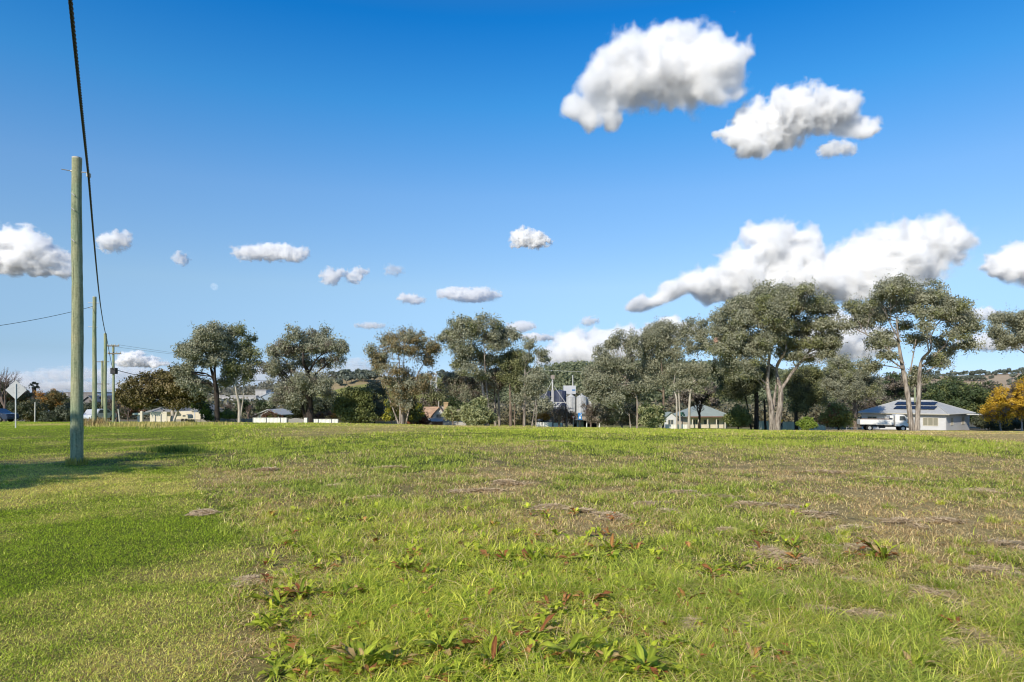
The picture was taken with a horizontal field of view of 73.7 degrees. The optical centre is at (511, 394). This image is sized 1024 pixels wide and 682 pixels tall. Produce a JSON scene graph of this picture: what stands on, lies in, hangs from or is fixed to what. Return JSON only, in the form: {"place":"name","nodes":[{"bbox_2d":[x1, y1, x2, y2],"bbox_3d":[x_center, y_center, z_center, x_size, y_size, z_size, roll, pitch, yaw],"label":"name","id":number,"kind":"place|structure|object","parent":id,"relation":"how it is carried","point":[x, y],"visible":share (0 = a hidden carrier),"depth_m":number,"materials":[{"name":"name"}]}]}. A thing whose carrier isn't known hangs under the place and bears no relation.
{"place":"outdoors","nodes":[
{"label":"outdoors","id":0,"kind":"place"},
{"bbox_2d":[0,439,215,466],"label":"mown grass","id":1,"kind":"structure","parent":0,"point":[68,451],"depth_m":21.34,"materials":[{"name":"green plant"}]},
{"bbox_2d":[0,423,216,440],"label":"mown grass","id":2,"kind":"structure","parent":0,"point":[89,427],"depth_m":34.47,"materials":[{"name":"green plant"}]},
{"bbox_2d":[0,464,234,509],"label":"mown grass","id":3,"kind":"structure","parent":0,"point":[94,481],"depth_m":13.23,"materials":[{"name":"green plant"}]},
{"bbox_2d":[0,507,265,585],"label":"mown grass","id":4,"kind":"structure","parent":0,"point":[97,512],"depth_m":8.08,"materials":[{"name":"green plant"}]},
{"bbox_2d":[0,579,285,681],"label":"mown grass","id":5,"kind":"structure","parent":0,"point":[107,655],"depth_m":5.17,"materials":[{"name":"green plant"}]},
{"bbox_2d":[86,421,247,428],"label":"dry grass","id":6,"kind":"structure","parent":0,"point":[154,424],"depth_m":42.12,"materials":[{"name":"beige plant"}]},
{"bbox_2d":[205,377,418,398],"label":"hill","id":7,"kind":"structure","parent":0,"point":[349,383],"depth_m":682.41,"materials":[{"name":"green plant"}]},
{"bbox_2d":[205,372,337,399],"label":"forest","id":8,"kind":"object","parent":7,"relation":"on","point":[249,389],"visible":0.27,"depth_m":665.84,"materials":[{"name":"green plant"}]},
{"bbox_2d":[0,395,1023,681],"bbox_3d":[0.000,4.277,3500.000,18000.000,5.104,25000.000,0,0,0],"label":"ground","id":9,"kind":"structure","parent":0,"point":[572,457],"depth_m":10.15,"materials":[{"name":"green plant"}]},
{"bbox_2d":[0,408,18,421],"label":"parked car","id":10,"kind":"object","parent":9,"relation":"on","point":[8,415],"visible":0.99,"depth_m":69.77,"materials":[{"name":"paint"}]},
{"bbox_2d":[0,367,20,421],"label":"bare tree","id":11,"kind":"object","parent":9,"relation":"on","point":[4,392],"visible":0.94,"depth_m":94.86,"materials":[{"name":"brown plant"}]},
{"bbox_2d":[6,381,25,427],"bbox_3d":[-29.059,0.693,39.970,1.156,3.098,0.073,0,0,-8],"label":"road sign","id":12,"kind":"object","parent":9,"relation":"on","point":[16,389],"visible":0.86,"depth_m":39.99,"materials":[{"name":"metal"}]},
{"bbox_2d":[0,382,34,408],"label":"tree","id":13,"kind":"object","parent":9,"relation":"on","point":[27,395],"visible":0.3,"depth_m":97.25,"materials":[{"name":"green plant"}]},
{"bbox_2d":[5,397,49,421],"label":"hedge","id":14,"kind":"object","parent":9,"relation":"on","point":[24,409],"visible":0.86,"depth_m":81.31,"materials":[{"name":"green plant"}]},
{"bbox_2d":[34,388,67,411],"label":"tree","id":15,"kind":"object","parent":9,"relation":"on","point":[53,398],"visible":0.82,"depth_m":104.51,"materials":[{"name":"orange plant"}]},
{"bbox_2d":[36,404,69,421],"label":"hedge","id":16,"kind":"object","parent":9,"relation":"on","point":[55,416],"visible":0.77,"depth_m":79.47,"materials":[{"name":"green plant"}]},
{"bbox_2d":[61,156,90,464],"bbox_3d":[-11.072,-1.939,17.382,0.632,8.215,0.340,0,0,10],"label":"power pole","id":17,"kind":"object","parent":9,"relation":"on","point":[77,383],"visible":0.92,"depth_m":17.30,"materials":[{"name":"wood"}]},
{"bbox_2d":[68,0,112,368],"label":"bundled cable","id":18,"kind":"object","parent":17,"relation":"attached to","point":[72,22],"visible":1,"depth_m":13.24,"materials":[{"name":"black rubber"}]},
{"bbox_2d":[88,296,96,421],"bbox_3d":[-26.349,-1.912,42.991,0.700,8.528,0.290,0,0,0],"label":"power pole","id":19,"kind":"object","parent":9,"relation":"on","point":[94,365],"visible":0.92,"depth_m":42.91,"materials":[{"name":"wood"}]},
{"bbox_2d":[84,409,116,420],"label":"parked car","id":20,"kind":"object","parent":9,"relation":"on","point":[88,413],"visible":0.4,"depth_m":81.39,"materials":[{"name":"paint"}]},
{"bbox_2d":[103,333,106,421],"bbox_3d":[-36.340,-1.276,61.008,0.311,8.416,0.309,0,0,0],"label":"power pole","id":21,"kind":"object","parent":9,"relation":"on","point":[105,380],"visible":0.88,"depth_m":60.89,"materials":[{"name":"wood"}]},
{"bbox_2d":[107,344,120,421],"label":"power pole","id":22,"kind":"object","parent":9,"relation":"on","point":[113,371],"visible":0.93,"depth_m":72.90,"materials":[{"name":"wood"}]},
{"bbox_2d":[107,402,157,418],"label":"tree","id":23,"kind":"object","parent":9,"relation":"on","point":[134,410],"visible":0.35,"depth_m":102.69,"materials":[{"name":"green plant"}]},
{"bbox_2d":[111,361,212,421],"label":"fig tree","id":24,"kind":"object","parent":9,"relation":"on","point":[165,393],"visible":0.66,"depth_m":85.24,"materials":[{"name":"green plant"}]},
{"bbox_2d":[136,443,205,453],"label":"weeds","id":25,"kind":"object","parent":9,"relation":"on","point":[178,448],"visible":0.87,"depth_m":21.39,"materials":[{"name":"green plant"}]},
{"bbox_2d":[133,405,223,421],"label":"house","id":26,"kind":"structure","parent":9,"relation":"on","point":[194,413],"depth_m":100.00,"materials":[{"name":"grey tile"}]},
{"bbox_2d":[190,400,214,421],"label":"shrub","id":27,"kind":"object","parent":9,"relation":"on","point":[204,408],"visible":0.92,"depth_m":93.40,"materials":[{"name":"green plant"}]},
{"bbox_2d":[170,320,237,422],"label":"gum tree","id":28,"kind":"object","parent":9,"relation":"on","point":[209,344],"visible":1,"depth_m":82.76,"materials":[{"name":"green plant"}]},
{"bbox_2d":[111,395,332,419],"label":"scrub","id":29,"kind":"object","parent":9,"relation":"on","point":[210,401],"visible":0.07,"depth_m":139.03,"materials":[{"name":"green plant"}]},
{"bbox_2d":[216,319,264,421],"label":"gum tree","id":30,"kind":"object","parent":9,"relation":"on","point":[231,369],"visible":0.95,"depth_m":85.50,"materials":[{"name":"green plant"}]},
{"bbox_2d":[233,398,275,414],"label":"tree","id":31,"kind":"object","parent":9,"relation":"on","point":[259,405],"visible":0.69,"depth_m":124.48,"materials":[{"name":"green plant"}]},
{"bbox_2d":[242,613,292,631],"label":"dock weed","id":32,"kind":"object","parent":9,"relation":"on","point":[263,625],"visible":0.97,"depth_m":5.09,"materials":[{"name":"green plant"}]},
{"bbox_2d":[244,586,291,607],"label":"dock weed","id":33,"kind":"object","parent":9,"relation":"on","point":[275,597],"visible":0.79,"depth_m":5.63,"materials":[{"name":"green plant"}]},
{"bbox_2d":[250,648,320,681],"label":"dock weed","id":34,"kind":"object","parent":9,"relation":"on","point":[308,651],"visible":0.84,"depth_m":4.43,"materials":[{"name":"green plant"}]},
{"bbox_2d":[272,575,321,602],"bbox_3d":[-1.842,1.677,5.821,0.446,0.166,0.477,0,0,0],"label":"dock weed","id":35,"kind":"object","parent":9,"relation":"on","point":[299,593],"visible":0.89,"depth_m":5.83,"materials":[{"name":"green plant"}]},
{"bbox_2d":[256,321,350,422],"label":"gum tree","id":36,"kind":"object","parent":9,"relation":"on","point":[303,392],"visible":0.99,"depth_m":85.14,"materials":[{"name":"green plant"}]},
{"bbox_2d":[284,391,339,418],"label":"tree","id":37,"kind":"object","parent":9,"relation":"on","point":[323,406],"visible":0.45,"depth_m":116.68,"materials":[{"name":"green plant"}]},
{"bbox_2d":[321,582,362,603],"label":"dock weed","id":38,"kind":"object","parent":9,"relation":"on","point":[336,589],"visible":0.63,"depth_m":5.75,"materials":[{"name":"green plant"}]},
{"bbox_2d":[329,385,379,423],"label":"willow tree","id":39,"kind":"object","parent":9,"relation":"on","point":[353,405],"visible":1,"depth_m":89.01,"materials":[{"name":"green plant"}]},
{"bbox_2d":[316,635,401,677],"bbox_3d":[-0.952,1.686,4.396,0.437,0.204,0.442,0,0,19],"label":"dock weed","id":40,"kind":"object","parent":9,"relation":"on","point":[359,648],"visible":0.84,"depth_m":4.40,"materials":[{"name":"green plant"}]},
{"bbox_2d":[365,379,388,423],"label":"gum sapling","id":41,"kind":"object","parent":9,"relation":"on","point":[379,401],"visible":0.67,"depth_m":92.55,"materials":[{"name":"green plant"}]},
{"bbox_2d":[381,399,398,423],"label":"conifer shrub","id":42,"kind":"object","parent":9,"relation":"on","point":[388,414],"visible":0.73,"depth_m":87.97,"materials":[{"name":"green plant"}]},
{"bbox_2d":[365,634,425,668],"bbox_3d":[-0.771,1.698,4.444,0.398,0.174,0.309,0,0,-18],"label":"dock weed","id":43,"kind":"object","parent":9,"relation":"on","point":[381,661],"visible":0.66,"depth_m":4.46,"materials":[{"name":"green plant"}]},
{"bbox_2d":[362,324,444,423],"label":"gum tree","id":44,"kind":"object","parent":9,"relation":"on","point":[408,385],"visible":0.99,"depth_m":85.15,"materials":[{"name":"green plant"}]},
{"bbox_2d":[391,551,420,571],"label":"dock weed","id":45,"kind":"object","parent":9,"relation":"on","point":[405,560],"visible":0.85,"depth_m":6.73,"materials":[{"name":"green plant"}]},
{"bbox_2d":[405,401,424,423],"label":"conifer shrub","id":46,"kind":"object","parent":9,"relation":"on","point":[416,414],"visible":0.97,"depth_m":86.64,"materials":[{"name":"green plant"}]},
{"bbox_2d":[420,377,450,406],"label":"tree","id":47,"kind":"object","parent":9,"relation":"on","point":[435,398],"visible":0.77,"depth_m":107.22,"materials":[{"name":"green plant"}]},
{"bbox_2d":[335,399,544,424],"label":"scrub","id":48,"kind":"object","parent":9,"relation":"on","point":[504,413],"visible":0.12,"depth_m":120.54,"materials":[{"name":"green plant"}]},
{"bbox_2d":[421,401,462,423],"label":"house","id":49,"kind":"structure","parent":9,"relation":"on","point":[435,413],"depth_m":101.07,"materials":[{"name":"metal"}]},
{"bbox_2d":[414,625,479,658],"bbox_3d":[-0.460,1.698,4.630,0.398,0.175,0.421,0,0,16],"label":"dock weed","id":50,"kind":"object","parent":9,"relation":"on","point":[449,640],"visible":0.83,"depth_m":4.63,"materials":[{"name":"green plant"}]},
{"bbox_2d":[442,406,461,424],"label":"tree","id":51,"kind":"object","parent":9,"relation":"on","point":[451,414],"visible":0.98,"depth_m":83.74,"materials":[{"name":"green plant"}]},
{"bbox_2d":[439,365,508,425],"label":"gum tree","id":52,"kind":"object","parent":9,"relation":"on","point":[472,388],"visible":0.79,"depth_m":89.14,"materials":[{"name":"green plant"}]},
{"bbox_2d":[434,308,522,425],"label":"gum tree","id":53,"kind":"object","parent":9,"relation":"on","point":[498,334],"visible":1,"depth_m":85.02,"materials":[{"name":"green plant"}]},
{"bbox_2d":[459,394,497,425],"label":"shrub","id":54,"kind":"object","parent":9,"relation":"on","point":[475,412],"visible":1,"depth_m":81.08,"materials":[{"name":"green plant"}]},
{"bbox_2d":[463,635,512,663],"bbox_3d":[-0.164,1.707,4.504,0.337,0.149,0.305,0,0,-31],"label":"dock weed","id":55,"kind":"object","parent":9,"relation":"on","point":[493,645],"visible":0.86,"depth_m":4.53,"materials":[{"name":"green plant"}]},
{"bbox_2d":[491,344,536,425],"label":"gum tree","id":56,"kind":"object","parent":9,"relation":"on","point":[512,364],"visible":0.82,"depth_m":86.52,"materials":[{"name":"green plant"}]},
{"bbox_2d":[508,335,551,425],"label":"gum tree","id":57,"kind":"object","parent":9,"relation":"on","point":[536,376],"visible":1,"depth_m":84.48,"materials":[{"name":"green plant"}]},
{"bbox_2d":[521,542,549,564],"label":"dock weed","id":58,"kind":"object","parent":9,"relation":"on","point":[530,552],"visible":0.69,"depth_m":7.11,"materials":[{"name":"green plant"}]},
{"bbox_2d":[513,612,558,640],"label":"dock weed","id":59,"kind":"object","parent":9,"relation":"on","point":[543,626],"visible":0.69,"depth_m":4.95,"materials":[{"name":"brown plant"}]},
{"bbox_2d":[252,497,828,681],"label":"weeds","id":60,"kind":"object","parent":9,"relation":"on","point":[595,612],"visible":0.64,"depth_m":5.29,"materials":[{"name":"green plant"}]},
{"bbox_2d":[531,396,556,414],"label":"tree","id":61,"kind":"object","parent":9,"relation":"on","point":[545,404],"visible":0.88,"depth_m":109.75,"materials":[{"name":"green plant"}]},
{"bbox_2d":[550,404,576,424],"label":"shrub","id":62,"kind":"object","parent":9,"relation":"on","point":[555,417],"visible":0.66,"depth_m":92.78,"materials":[{"name":"green plant"}]},
{"bbox_2d":[536,628,610,662],"bbox_3d":[0.427,1.673,4.523,0.371,0.216,0.450,0,0,36],"label":"dock weed","id":63,"kind":"object","parent":9,"relation":"on","point":[577,638],"visible":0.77,"depth_m":4.54,"materials":[{"name":"green plant"}]},
{"bbox_2d":[581,401,604,422],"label":"shrub","id":64,"kind":"object","parent":9,"relation":"on","point":[590,418],"visible":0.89,"depth_m":92.45,"materials":[{"name":"green plant"}]},
{"bbox_2d":[573,586,613,605],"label":"dock weed","id":65,"kind":"object","parent":9,"relation":"on","point":[605,593],"visible":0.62,"depth_m":5.81,"materials":[{"name":"green plant"}]},
{"bbox_2d":[185,439,1023,669],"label":"dry thatch","id":66,"kind":"object","parent":9,"relation":"on","point":[941,519],"visible":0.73,"depth_m":8.13,"materials":[{"name":"plant"}]},
{"bbox_2d":[582,645,639,667],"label":"dock weed","id":67,"kind":"object","parent":9,"relation":"on","point":[613,653],"visible":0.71,"depth_m":4.42,"materials":[{"name":"green plant"}]},
{"bbox_2d":[579,327,656,427],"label":"gum tree","id":68,"kind":"object","parent":9,"relation":"on","point":[595,382],"visible":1,"depth_m":87.12,"materials":[{"name":"green plant"}]},
{"bbox_2d":[594,400,641,427],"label":"shrub","id":69,"kind":"object","parent":9,"relation":"on","point":[608,419],"visible":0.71,"depth_m":91.11,"materials":[{"name":"green plant"}]},
{"bbox_2d":[608,636,675,676],"bbox_3d":[0.794,1.671,4.364,0.420,0.202,0.433,0,0,0],"label":"dock weed","id":70,"kind":"object","parent":9,"relation":"on","point":[641,654],"visible":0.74,"depth_m":4.29,"materials":[{"name":"green plant"}]},
{"bbox_2d":[637,401,666,428],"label":"shrub","id":71,"kind":"object","parent":9,"relation":"on","point":[653,416],"visible":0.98,"depth_m":86.25,"materials":[{"name":"green plant"}]},
{"bbox_2d":[636,315,680,428],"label":"gum tree","id":72,"kind":"object","parent":9,"relation":"on","point":[657,340],"visible":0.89,"depth_m":88.34,"materials":[{"name":"green plant"}]},
{"bbox_2d":[663,313,716,428],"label":"gum tree","id":73,"kind":"object","parent":9,"relation":"on","point":[691,370],"visible":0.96,"depth_m":87.61,"materials":[{"name":"green plant"}]},
{"bbox_2d":[659,405,726,427],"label":"house","id":74,"kind":"structure","parent":9,"relation":"on","point":[711,417],"depth_m":117.22,"materials":[{"name":"white paint"}]},
{"bbox_2d":[666,380,722,407],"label":"tree","id":75,"kind":"object","parent":9,"relation":"on","point":[709,396],"visible":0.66,"depth_m":138.26,"materials":[{"name":"green plant"}]},
{"bbox_2d":[691,562,738,576],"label":"dock weed","id":76,"kind":"object","parent":9,"relation":"on","point":[704,565],"visible":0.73,"depth_m":6.67,"materials":[{"name":"green plant"}]},
{"bbox_2d":[590,399,861,427],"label":"scrub","id":77,"kind":"object","parent":9,"relation":"on","point":[815,414],"visible":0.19,"depth_m":131.19,"materials":[{"name":"green plant"}]},
{"bbox_2d":[722,403,753,428],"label":"shrub","id":78,"kind":"object","parent":9,"relation":"on","point":[738,415],"visible":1,"depth_m":91.11,"materials":[{"name":"green plant"}]},
{"bbox_2d":[715,555,764,571],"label":"dock weed","id":79,"kind":"object","parent":9,"relation":"on","point":[745,564],"visible":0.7,"depth_m":6.84,"materials":[{"name":"green plant"}]},
{"bbox_2d":[707,357,774,429],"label":"gum tree","id":80,"kind":"object","parent":9,"relation":"on","point":[731,389],"visible":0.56,"depth_m":94.48,"materials":[{"name":"green plant"}]},
{"bbox_2d":[733,642,775,664],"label":"dock weed","id":81,"kind":"object","parent":9,"relation":"on","point":[756,650],"visible":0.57,"depth_m":4.56,"materials":[{"name":"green plant"}]},
{"bbox_2d":[701,276,847,429],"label":"gum tree","id":82,"kind":"object","parent":9,"relation":"on","point":[732,339],"visible":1,"depth_m":78.34,"materials":[{"name":"green plant"}]},
{"bbox_2d":[780,362,831,429],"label":"gum tree","id":83,"kind":"object","parent":9,"relation":"on","point":[802,393],"visible":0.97,"depth_m":97.25,"materials":[{"name":"green plant"}]},
{"bbox_2d":[795,415,818,429],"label":"shrub","id":84,"kind":"object","parent":9,"relation":"on","point":[808,423],"visible":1,"depth_m":83.78,"materials":[{"name":"green plant"}]},
{"bbox_2d":[766,396,889,409],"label":"tree","id":85,"kind":"object","parent":9,"relation":"on","point":[875,402],"visible":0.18,"depth_m":148.06,"materials":[{"name":"green plant"}]},
{"bbox_2d":[818,401,856,430],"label":"shrub","id":86,"kind":"object","parent":9,"relation":"on","point":[839,417],"visible":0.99,"depth_m":91.49,"materials":[{"name":"green plant"}]},
{"bbox_2d":[815,350,887,429],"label":"gum tree","id":87,"kind":"object","parent":9,"relation":"on","point":[846,380],"visible":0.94,"depth_m":111.59,"materials":[{"name":"green plant"}]},
{"bbox_2d":[837,371,921,405],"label":"tree","id":88,"kind":"object","parent":9,"relation":"on","point":[895,389],"visible":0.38,"depth_m":185.58,"materials":[{"name":"green plant"}]},
{"bbox_2d":[856,536,904,559],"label":"dock weed","id":89,"kind":"object","parent":9,"relation":"on","point":[876,551],"visible":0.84,"depth_m":7.35,"materials":[{"name":"green plant"}]},
{"bbox_2d":[857,414,908,430],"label":"truck","id":90,"kind":"object","parent":9,"relation":"on","point":[899,422],"visible":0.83,"depth_m":102.76,"materials":[{"name":"white paint"}]},
{"bbox_2d":[836,268,986,430],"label":"gum tree","id":91,"kind":"object","parent":9,"relation":"on","point":[946,307],"visible":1,"depth_m":76.58,"materials":[{"name":"green plant"}]},
{"bbox_2d":[892,648,944,676],"bbox_3d":[2.626,1.714,4.416,0.277,0.151,0.297,0,0,0],"label":"dock weed","id":92,"kind":"object","parent":9,"relation":"on","point":[921,658],"visible":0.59,"depth_m":4.43,"materials":[{"name":"green plant"}]},
{"bbox_2d":[858,398,987,429],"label":"house","id":93,"kind":"structure","parent":9,"relation":"on","point":[935,415],"depth_m":114.83,"materials":[{"name":"white paint"}]},
{"bbox_2d":[921,376,993,420],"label":"tree","id":94,"kind":"object","parent":9,"relation":"on","point":[958,394],"visible":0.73,"depth_m":125.48,"materials":[{"name":"green plant"}]},
{"bbox_2d":[921,380,1003,399],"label":"tree","id":95,"kind":"object","parent":9,"relation":"on","point":[990,385],"visible":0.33,"depth_m":169.33,"materials":[{"name":"green plant"}]},
{"bbox_2d":[969,414,1023,430],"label":"hedge","id":96,"kind":"object","parent":9,"relation":"on","point":[982,424],"visible":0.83,"depth_m":111.21,"materials":[{"name":"green plant"}]},
{"bbox_2d":[977,377,1023,430],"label":"autumn tree","id":97,"kind":"object","parent":9,"relation":"on","point":[1006,399],"visible":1,"depth_m":102.91,"materials":[{"name":"yellow plant"}]},
{"bbox_2d":[982,305,1023,358],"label":"gum tree","id":98,"kind":"object","parent":9,"relation":"on","point":[1002,338],"visible":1,"depth_m":83.84,"materials":[{"name":"green plant"}]},
{"bbox_2d":[0,0,1023,392],"label":"sky","id":99,"kind":"structure","parent":0,"point":[574,173],"materials":[{"name":"blue"}]},
{"bbox_2d":[180,462,1023,510],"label":"rough grass","id":100,"kind":"structure","parent":0,"point":[381,472],"depth_m":13.24,"materials":[{"name":"green plant"}]},
{"bbox_2d":[192,436,1023,469],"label":"rough grass","id":101,"kind":"structure","parent":0,"point":[992,445],"depth_m":21.93,"materials":[{"name":"green plant"}]},
{"bbox_2d":[193,422,1023,441],"bbox_3d":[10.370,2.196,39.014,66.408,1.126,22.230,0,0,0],"label":"rough grass","id":102,"kind":"structure","parent":0,"point":[722,432],"depth_m":34.60,"materials":[{"name":"green plant"}]},
{"bbox_2d":[196,479,1023,681],"bbox_3d":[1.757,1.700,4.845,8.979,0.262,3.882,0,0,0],"label":"rough grass","id":103,"kind":"structure","parent":0,"point":[877,595],"depth_m":5.24,"materials":[{"name":"green plant"}]},
{"bbox_2d":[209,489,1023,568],"bbox_3d":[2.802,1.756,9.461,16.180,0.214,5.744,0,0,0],"label":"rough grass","id":104,"kind":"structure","parent":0,"point":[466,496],"depth_m":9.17,"materials":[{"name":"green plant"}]},
{"bbox_2d":[467,373,836,403],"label":"hill","id":105,"kind":"structure","parent":0,"point":[671,391],"depth_m":481.14,"materials":[{"name":"green plant"}]},
{"bbox_2d":[380,358,913,401],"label":"forest","id":106,"kind":"object","parent":105,"relation":"on","point":[567,368],"visible":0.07,"depth_m":521.64,"materials":[{"name":"green plant"}]},
{"bbox_2d":[884,373,1023,389],"bbox_3d":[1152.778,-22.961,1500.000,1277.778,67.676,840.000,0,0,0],"label":"hill","id":107,"kind":"structure","parent":0,"point":[1001,378],"depth_m":1349.88,"materials":[{"name":"green plant"}]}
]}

